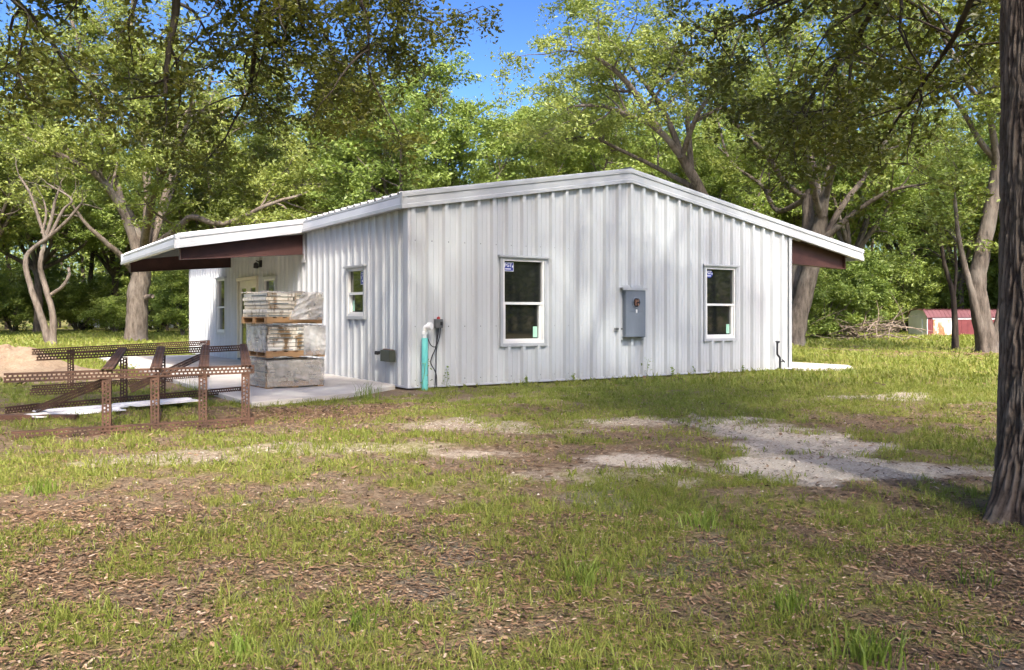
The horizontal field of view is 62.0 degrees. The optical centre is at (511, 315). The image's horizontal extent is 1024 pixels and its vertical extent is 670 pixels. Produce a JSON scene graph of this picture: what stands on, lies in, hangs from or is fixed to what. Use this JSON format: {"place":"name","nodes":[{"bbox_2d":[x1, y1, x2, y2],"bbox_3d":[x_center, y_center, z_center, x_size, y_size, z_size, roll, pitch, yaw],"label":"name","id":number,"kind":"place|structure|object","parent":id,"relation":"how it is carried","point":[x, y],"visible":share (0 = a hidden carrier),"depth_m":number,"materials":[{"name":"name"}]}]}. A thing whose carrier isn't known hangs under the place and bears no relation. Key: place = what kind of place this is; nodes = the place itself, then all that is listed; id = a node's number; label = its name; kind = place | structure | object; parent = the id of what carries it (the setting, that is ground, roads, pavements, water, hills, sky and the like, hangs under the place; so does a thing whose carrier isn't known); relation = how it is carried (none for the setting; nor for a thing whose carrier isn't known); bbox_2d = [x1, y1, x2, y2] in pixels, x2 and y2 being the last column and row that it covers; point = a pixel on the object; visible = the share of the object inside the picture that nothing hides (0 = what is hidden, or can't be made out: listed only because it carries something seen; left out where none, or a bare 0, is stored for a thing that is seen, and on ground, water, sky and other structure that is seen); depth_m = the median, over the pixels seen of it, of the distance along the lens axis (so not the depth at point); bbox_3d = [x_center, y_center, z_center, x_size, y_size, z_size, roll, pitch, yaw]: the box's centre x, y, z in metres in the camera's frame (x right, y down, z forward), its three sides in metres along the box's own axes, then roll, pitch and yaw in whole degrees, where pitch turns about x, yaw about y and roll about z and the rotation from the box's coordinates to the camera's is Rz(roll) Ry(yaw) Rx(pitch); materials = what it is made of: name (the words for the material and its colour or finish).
{"place":"outdoors","nodes":[
{"label":"outdoors","id":0,"kind":"place"},
{"bbox_2d":[0,0,997,286],"label":"sky","id":1,"kind":"structure","parent":0,"point":[518,17],"materials":[{"name":"blue"}]},
{"bbox_2d":[13,389,993,558],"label":"gravel","id":2,"kind":"structure","parent":0,"point":[885,467],"depth_m":6.96,"materials":[{"name":"grey gravel"}]},
{"bbox_2d":[0,320,1023,669],"bbox_3d":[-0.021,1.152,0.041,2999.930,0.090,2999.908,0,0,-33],"label":"ground","id":3,"kind":"structure","parent":0,"point":[508,426],"depth_m":5.05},
{"bbox_2d":[0,257,22,310],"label":"shrub","id":4,"kind":"object","parent":3,"relation":"on","point":[7,289],"visible":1,"depth_m":52.80,"materials":[{"name":"green plant"}]},
{"bbox_2d":[5,403,39,413],"bbox_3d":[-5.809,1.100,10.082,0.047,0.089,0.474,0,0,18],"label":"steel channel","id":5,"kind":"object","parent":3,"relation":"on","point":[22,406],"visible":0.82,"depth_m":10.04,"materials":[{"name":"brown metal"}]},
{"bbox_2d":[0,282,57,331],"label":"shrub","id":6,"kind":"object","parent":3,"relation":"on","point":[22,311],"visible":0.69,"depth_m":59.23,"materials":[{"name":"green plant"}]},
{"bbox_2d":[0,254,71,322],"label":"shrub","id":7,"kind":"object","parent":3,"relation":"on","point":[51,274],"visible":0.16,"depth_m":65.09,"materials":[{"name":"green plant"}]},
{"bbox_2d":[0,414,78,419],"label":"flat bar","id":8,"kind":"object","parent":3,"relation":"on","point":[26,416],"visible":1,"depth_m":9.26,"materials":[{"name":"brown metal"}]},
{"bbox_2d":[0,344,79,378],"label":"sand pile","id":9,"kind":"object","parent":3,"relation":"on","point":[18,359],"visible":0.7,"depth_m":16.02,"materials":[{"name":"beige sand"}]},
{"bbox_2d":[0,68,91,251],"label":"background tree","id":10,"kind":"object","parent":3,"relation":"on","point":[7,211],"visible":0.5,"depth_m":45.59,"materials":[{"name":"green plant"}]},
{"bbox_2d":[23,475,76,497],"bbox_3d":[-3.021,1.089,5.560,0.343,0.138,0.262,0,0,-33],"label":"grass clump","id":11,"kind":"object","parent":3,"relation":"on","point":[41,488],"visible":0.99,"depth_m":5.52,"materials":[{"name":"green plant"}]},
{"bbox_2d":[2,152,100,343],"bbox_3d":[-18.786,-2.658,34.560,4.299,8.098,1.955,0,0,13],"label":"twisted tree","id":12,"kind":"object","parent":3,"relation":"on","point":[49,333],"visible":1,"depth_m":34.91,"materials":[{"name":"brown plant"}]},
{"bbox_2d":[29,386,108,395],"bbox_3d":[-6.500,1.100,12.567,1.104,0.089,0.047,0,0,-39],"label":"steel channel","id":13,"kind":"object","parent":3,"relation":"on","point":[50,389],"visible":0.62,"depth_m":12.41,"materials":[{"name":"brown metal"}]},
{"bbox_2d":[0,159,138,331],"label":"background tree","id":14,"kind":"object","parent":3,"relation":"on","point":[63,236],"visible":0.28,"depth_m":57.74,"materials":[{"name":"green plant"}]},
{"bbox_2d":[3,366,136,383],"bbox_3d":[-8.032,1.063,15.332,3.003,0.319,3.090,0,0,-33],"label":"soil pile","id":15,"kind":"object","parent":3,"relation":"on","point":[65,368],"visible":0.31,"depth_m":14.99,"materials":[{"name":"brown soil"}]},
{"bbox_2d":[22,271,126,331],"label":"shrub","id":16,"kind":"object","parent":3,"relation":"on","point":[70,302],"visible":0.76,"depth_m":61.09,"materials":[{"name":"green plant"}]},
{"bbox_2d":[27,407,125,417],"bbox_3d":[-4.981,1.090,9.700,0.400,0.030,0.996,0,0,37],"label":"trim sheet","id":17,"kind":"object","parent":3,"relation":"on","point":[91,410],"depth_m":9.64,"materials":[{"name":"white metal"}]},
{"bbox_2d":[32,404,128,412],"bbox_3d":[-5.034,1.078,9.975,0.320,0.030,0.967,0,0,39],"label":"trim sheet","id":18,"kind":"object","parent":17,"relation":"on","point":[80,407],"depth_m":9.88,"materials":[{"name":"white metal"}]},
{"bbox_2d":[113,397,197,406],"bbox_3d":[-4.414,1.066,10.625,0.520,0.030,0.889,0,0,33],"label":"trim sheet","id":19,"kind":"object","parent":18,"relation":"on","point":[162,401],"depth_m":10.51,"materials":[{"name":"white metal"}]},
{"bbox_2d":[76,295,125,331],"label":"shrub","id":20,"kind":"object","parent":3,"relation":"on","point":[108,311],"visible":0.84,"depth_m":57.41,"materials":[{"name":"green plant"}]},
{"bbox_2d":[77,317,124,329],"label":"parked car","id":21,"kind":"object","parent":3,"relation":"on","point":[90,324],"visible":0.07,"depth_m":69.07,"materials":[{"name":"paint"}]},
{"bbox_2d":[49,139,174,329],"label":"background tree","id":22,"kind":"object","parent":3,"relation":"on","point":[111,271],"visible":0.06,"depth_m":64.61,"materials":[{"name":"green plant"}]},
{"bbox_2d":[32,340,209,390],"bbox_3d":[-6.288,0.784,13.824,2.549,0.742,2.971,0,0,-18],"label":"rusty steel frame","id":23,"kind":"object","parent":3,"relation":"on","point":[203,342],"visible":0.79,"depth_m":13.95,"materials":[{"name":"brown metal"}]},
{"bbox_2d":[84,257,159,309],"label":"shrub","id":24,"kind":"object","parent":3,"relation":"on","point":[110,279],"visible":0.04,"depth_m":70.64,"materials":[{"name":"green plant"}]},
{"bbox_2d":[4,344,253,439],"bbox_3d":[-4.515,0.795,10.408,2.516,0.738,4.707,0,0,-18],"label":"rusty steel frame","id":25,"kind":"object","parent":3,"relation":"on","point":[118,355],"visible":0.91,"depth_m":8.82,"materials":[{"name":"brown metal"}]},
{"bbox_2d":[106,274,175,333],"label":"shrub","id":26,"kind":"object","parent":3,"relation":"on","point":[120,299],"visible":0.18,"depth_m":54.93,"materials":[{"name":"green plant"}]},
{"bbox_2d":[128,271,188,286],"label":"shrub","id":27,"kind":"object","parent":3,"relation":"on","point":[157,272],"depth_m":56.53,"materials":[{"name":"green plant"}]},
{"bbox_2d":[148,270,188,334],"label":"shrub","id":28,"kind":"object","parent":3,"relation":"on","point":[172,298],"visible":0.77,"depth_m":46.33,"materials":[{"name":"green plant"}]},
{"bbox_2d":[0,0,351,340],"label":"oak tree","id":29,"kind":"object","parent":3,"relation":"on","point":[94,158],"visible":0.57,"depth_m":37.95,"materials":[{"name":"green plant"}]},
{"bbox_2d":[174,376,204,394],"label":"grass clump","id":30,"kind":"object","parent":3,"relation":"on","point":[190,387],"visible":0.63,"depth_m":12.66,"materials":[{"name":"green plant"}]},
{"bbox_2d":[121,78,311,236],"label":"background tree","id":31,"kind":"object","parent":3,"relation":"on","point":[222,205],"visible":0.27,"depth_m":53.74,"materials":[{"name":"green plant"}]},
{"bbox_2d":[209,622,259,662],"bbox_3d":[-0.923,1.101,2.878,0.171,0.110,0.196,0,0,-5],"label":"grass clump","id":32,"kind":"object","parent":3,"relation":"on","point":[238,644],"visible":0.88,"depth_m":2.88,"materials":[{"name":"green plant"}]},
{"bbox_2d":[98,355,394,407],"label":"porch slab","id":33,"kind":"structure","parent":3,"relation":"on","point":[336,386],"depth_m":13.65,"materials":[{"name":"concrete"}]},
{"bbox_2d":[244,357,323,388],"bbox_3d":[-3.660,0.887,13.663,1.031,0.452,1.072,0,0,-33],"label":"pallet load","id":34,"kind":"object","parent":33,"relation":"on","point":[269,373],"visible":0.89,"depth_m":13.32,"materials":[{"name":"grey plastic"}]},
{"bbox_2d":[247,324,325,357],"bbox_3d":[-3.624,0.386,13.657,0.996,0.515,1.028,0,0,-33],"label":"pallet load","id":35,"kind":"object","parent":34,"relation":"on","point":[292,340],"visible":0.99,"depth_m":13.32,"materials":[{"name":"beige"}]},
{"bbox_2d":[241,291,322,323],"bbox_3d":[-3.677,-0.136,13.654,0.978,0.511,1.067,0,0,-39],"label":"pallet load","id":36,"kind":"object","parent":35,"relation":"on","point":[271,307],"visible":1,"depth_m":13.32,"materials":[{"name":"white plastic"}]},
{"bbox_2d":[0,0,504,204],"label":"overhanging oak","id":37,"kind":"object","parent":3,"relation":"on","point":[326,91],"visible":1,"depth_m":8.93,"materials":[{"name":"green plant"}]},
{"bbox_2d":[202,105,315,224],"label":"background tree","id":38,"kind":"object","parent":3,"relation":"on","point":[242,168],"depth_m":57.02,"materials":[{"name":"green plant"}]},
{"bbox_2d":[209,53,433,223],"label":"background tree","id":39,"kind":"object","parent":3,"relation":"on","point":[261,141],"visible":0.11,"depth_m":43.68,"materials":[{"name":"green plant"}]},
{"bbox_2d":[340,596,382,633],"bbox_3d":[-0.531,1.085,3.072,0.172,0.130,0.178,0,0,-17],"label":"grass clump","id":40,"kind":"object","parent":3,"relation":"on","point":[356,618],"visible":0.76,"depth_m":3.09,"materials":[{"name":"green plant"}]},
{"bbox_2d":[353,380,389,400],"bbox_3d":[-2.040,1.027,11.970,0.656,0.315,0.521,0,0,-33],"label":"grass clump","id":41,"kind":"object","parent":3,"relation":"on","point":[366,391],"visible":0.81,"depth_m":11.93,"materials":[{"name":"green plant"}]},
{"bbox_2d":[290,30,549,211],"bbox_3d":[-4.675,-5.300,36.792,9.614,13.333,11.694,0,0,-33],"label":"background tree","id":42,"kind":"object","parent":3,"relation":"on","point":[381,179],"visible":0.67,"depth_m":34.86,"materials":[{"name":"green plant"}]},
{"bbox_2d":[417,359,431,388],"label":"weed","id":43,"kind":"object","parent":3,"relation":"on","point":[424,373],"visible":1,"depth_m":13.45,"materials":[{"name":"green plant"}]},
{"bbox_2d":[421,322,432,389],"bbox_3d":[-1.352,0.676,13.514,0.179,1.148,0.116,0,0,22],"label":"teal pipe","id":44,"kind":"object","parent":3,"relation":"on","point":[424,347],"visible":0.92,"depth_m":13.49,"materials":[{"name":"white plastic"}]},
{"bbox_2d":[121,167,863,388],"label":"metal building","id":45,"kind":"structure","parent":3,"relation":"on","point":[621,272],"depth_m":15.79,"materials":[{"name":"white metal"}]},
{"bbox_2d":[214,276,226,334],"bbox_3d":[-7.904,-0.276,23.168,0.125,1.552,1.030,0,0,-33],"label":"window","id":46,"kind":"structure","parent":45,"relation":"in","point":[220,281],"depth_m":23.36,"materials":[{"name":"plastic"}]},
{"bbox_2d":[236,276,257,359],"bbox_3d":[-6.524,0.070,21.066,0.122,2.060,1.780,0,0,-33],"label":"door","id":47,"kind":"structure","parent":45,"relation":"in","point":[243,329],"depth_m":21.50,"materials":[{"name":"beige paint"}]},
{"bbox_2d":[261,275,276,291],"bbox_3d":[-5.558,-0.423,19.559,0.125,0.967,1.040,0,0,-33],"label":"window","id":48,"kind":"structure","parent":45,"relation":"in","point":[269,283],"depth_m":19.64,"materials":[{"name":"plastic"}]},
{"bbox_2d":[343,264,366,318],"bbox_3d":[-2.804,-0.423,15.320,0.125,0.967,0.950,0,0,-33],"label":"window","id":49,"kind":"structure","parent":45,"relation":"in","point":[355,275],"depth_m":15.40,"materials":[{"name":"plastic"}]},
{"bbox_2d":[497,255,549,346],"bbox_3d":[0.198,-0.256,14.733,1.050,1.562,0.125,0,0,-33],"label":"window","id":50,"kind":"structure","parent":45,"relation":"in","point":[522,282],"depth_m":14.76,"materials":[{"name":"plastic"}]},
{"bbox_2d":[703,264,739,340],"bbox_3d":[4.244,-0.266,17.362,1.040,1.552,0.125,0,0,-33],"label":"window","id":51,"kind":"structure","parent":45,"relation":"in","point":[719,282],"depth_m":17.40,"materials":[{"name":"plastic"}]},
{"bbox_2d":[0,179,998,330],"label":"woods","id":52,"kind":"object","parent":3,"relation":"on","point":[88,272],"visible":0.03,"depth_m":68.45,"materials":[{"name":"green plant"}]},
{"bbox_2d":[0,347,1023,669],"bbox_3d":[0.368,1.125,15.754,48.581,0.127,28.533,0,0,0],"label":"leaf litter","id":53,"kind":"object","parent":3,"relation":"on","point":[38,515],"visible":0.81,"depth_m":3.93,"materials":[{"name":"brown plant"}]},
{"bbox_2d":[462,62,656,180],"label":"background tree","id":54,"kind":"object","parent":3,"relation":"on","point":[587,159],"visible":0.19,"depth_m":42.05,"materials":[{"name":"green plant"}]},
{"bbox_2d":[556,556,621,590],"bbox_3d":[0.342,1.088,3.642,0.268,0.130,0.309,0,0,-33],"label":"grass clump","id":55,"kind":"object","parent":3,"relation":"on","point":[591,574],"visible":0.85,"depth_m":3.64,"materials":[{"name":"green plant"}]},
{"bbox_2d":[485,0,795,194],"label":"leaning tree","id":56,"kind":"object","parent":3,"relation":"on","point":[602,61],"visible":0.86,"depth_m":31.05,"materials":[{"name":"green plant"}]},
{"bbox_2d":[580,93,720,180],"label":"background tree","id":57,"kind":"object","parent":3,"relation":"on","point":[662,177],"visible":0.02,"depth_m":53.57,"materials":[{"name":"green plant"}]},
{"bbox_2d":[599,93,800,220],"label":"background tree","id":58,"kind":"object","parent":3,"relation":"on","point":[715,184],"visible":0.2,"depth_m":44.98,"materials":[{"name":"green plant"}]},
{"bbox_2d":[670,501,734,534],"bbox_3d":[1.042,1.089,4.675,0.336,0.142,0.319,0,0,40],"label":"grass clump","id":59,"kind":"object","parent":3,"relation":"on","point":[705,521],"visible":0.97,"depth_m":4.61,"materials":[{"name":"green plant"}]},
{"bbox_2d":[683,80,861,225],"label":"background tree","id":60,"kind":"object","parent":3,"relation":"on","point":[797,220],"depth_m":54.98,"materials":[{"name":"green plant"}]},
{"bbox_2d":[775,341,784,368],"bbox_3d":[5.702,0.889,18.126,0.231,0.721,0.076,0,0,-19],"label":"standpipe","id":61,"kind":"object","parent":3,"relation":"on","point":[777,354],"visible":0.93,"depth_m":18.10,"materials":[{"name":"grey metal"}]},
{"bbox_2d":[765,576,826,623],"bbox_3d":[1.069,1.086,3.291,0.217,0.133,0.226,0,0,-33],"label":"grass clump","id":62,"kind":"object","parent":3,"relation":"on","point":[791,605],"visible":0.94,"depth_m":3.28,"materials":[{"name":"green plant"}]},
{"bbox_2d":[783,362,851,370],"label":"side slab","id":63,"kind":"structure","parent":3,"relation":"on","point":[803,365],"depth_m":19.03,"materials":[{"name":"concrete"}]},
{"bbox_2d":[648,0,993,345],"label":"oak tree","id":64,"kind":"object","parent":3,"relation":"on","point":[804,280],"visible":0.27,"depth_m":32.66,"materials":[{"name":"green plant"}]},
{"bbox_2d":[655,0,1023,526],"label":"oak","id":65,"kind":"object","parent":3,"relation":"on","point":[1005,502],"visible":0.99,"depth_m":7.09,"materials":[{"name":"green plant"}]},
{"bbox_2d":[805,280,873,338],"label":"shrub","id":66,"kind":"object","parent":3,"relation":"on","point":[825,298],"visible":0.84,"depth_m":40.54,"materials":[{"name":"green plant"}]},
{"bbox_2d":[790,121,899,244],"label":"background tree","id":67,"kind":"object","parent":3,"relation":"on","point":[835,234],"visible":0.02,"depth_m":67.72,"materials":[{"name":"green plant"}]},
{"bbox_2d":[807,265,887,326],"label":"shrub","id":68,"kind":"object","parent":3,"relation":"on","point":[823,270],"visible":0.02,"depth_m":50.26,"materials":[{"name":"green plant"}]},
{"bbox_2d":[816,247,904,334],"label":"shrub","id":69,"kind":"object","parent":3,"relation":"on","point":[868,269],"visible":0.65,"depth_m":41.70,"materials":[{"name":"green plant"}]},
{"bbox_2d":[760,90,965,334],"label":"background tree","id":70,"kind":"object","parent":3,"relation":"on","point":[841,188],"visible":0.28,"depth_m":48.68,"materials":[{"name":"green plant"}]},
{"bbox_2d":[818,614,912,669],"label":"grass clump","id":71,"kind":"object","parent":3,"relation":"on","point":[863,651],"visible":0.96,"depth_m":2.81,"materials":[{"name":"green plant"}]},
{"bbox_2d":[805,290,940,340],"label":"brush pile","id":72,"kind":"object","parent":3,"relation":"on","point":[866,328],"visible":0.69,"depth_m":40.35,"materials":[{"name":"brown wood"}]},
{"bbox_2d":[866,256,946,332],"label":"shrub","id":73,"kind":"object","parent":3,"relation":"on","point":[909,299],"visible":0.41,"depth_m":54.29,"materials":[{"name":"green plant"}]},
{"bbox_2d":[864,247,950,330],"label":"shrub","id":74,"kind":"object","parent":3,"relation":"on","point":[948,296],"visible":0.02,"depth_m":58.90,"materials":[{"name":"green plant"}]},
{"bbox_2d":[832,119,987,331],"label":"background tree","id":75,"kind":"object","parent":3,"relation":"on","point":[876,235],"visible":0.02,"depth_m":60.60,"materials":[{"name":"green plant"}]},
{"bbox_2d":[839,0,1000,352],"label":"oak tree","id":76,"kind":"object","parent":3,"relation":"on","point":[986,331],"visible":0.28,"depth_m":26.71,"materials":[{"name":"green plant"}]},
{"bbox_2d":[874,143,989,349],"bbox_3d":[14.079,-2.245,28.340,4.253,6.974,4.422,0,0,33],"label":"young tree","id":77,"kind":"object","parent":3,"relation":"on","point":[954,316],"visible":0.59,"depth_m":28.31,"materials":[{"name":"green plant"}]},
{"bbox_2d":[891,103,999,308],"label":"background tree","id":78,"kind":"object","parent":3,"relation":"on","point":[970,252],"visible":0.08,"depth_m":57.51,"materials":[{"name":"green plant"}]},
{"bbox_2d":[898,247,998,308],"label":"shrub","id":79,"kind":"object","parent":3,"relation":"on","point":[942,304],"visible":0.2,"depth_m":57.90,"materials":[{"name":"green plant"}]},
{"bbox_2d":[906,309,996,335],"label":"storage shed","id":80,"kind":"structure","parent":3,"relation":"on","point":[932,320],"depth_m":49.60,"materials":[{"name":"red metal"}]},
{"bbox_2d":[933,320,943,334],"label":"door","id":81,"kind":"structure","parent":80,"relation":"in","point":[938,325],"depth_m":49.48,"materials":[{"name":"white metal"}]},
{"bbox_2d":[944,320,951,334],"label":"door","id":82,"kind":"structure","parent":80,"relation":"in","point":[947,323],"depth_m":49.50,"materials":[{"name":"white metal"}]},
{"bbox_2d":[923,106,999,230],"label":"background tree","id":83,"kind":"object","parent":3,"relation":"on","point":[981,153],"visible":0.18,"depth_m":51.70,"materials":[{"name":"green plant"}]},
{"bbox_2d":[952,552,998,590],"bbox_3d":[1.939,1.066,3.574,0.203,0.151,0.235,0,0,25],"label":"grass clump","id":84,"kind":"object","parent":3,"relation":"on","point":[981,576],"visible":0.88,"depth_m":3.59,"materials":[{"name":"green plant"}]},
{"bbox_2d":[958,246,998,308],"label":"shrub","id":85,"kind":"object","parent":3,"relation":"on","point":[992,295],"visible":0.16,"depth_m":56.45,"materials":[{"name":"green plant"}]},
{"bbox_2d":[0,329,1023,669],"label":"grass","id":86,"kind":"structure","parent":0,"point":[934,363],"depth_m":5.08,"materials":[{"name":"green plant"}]}
]}

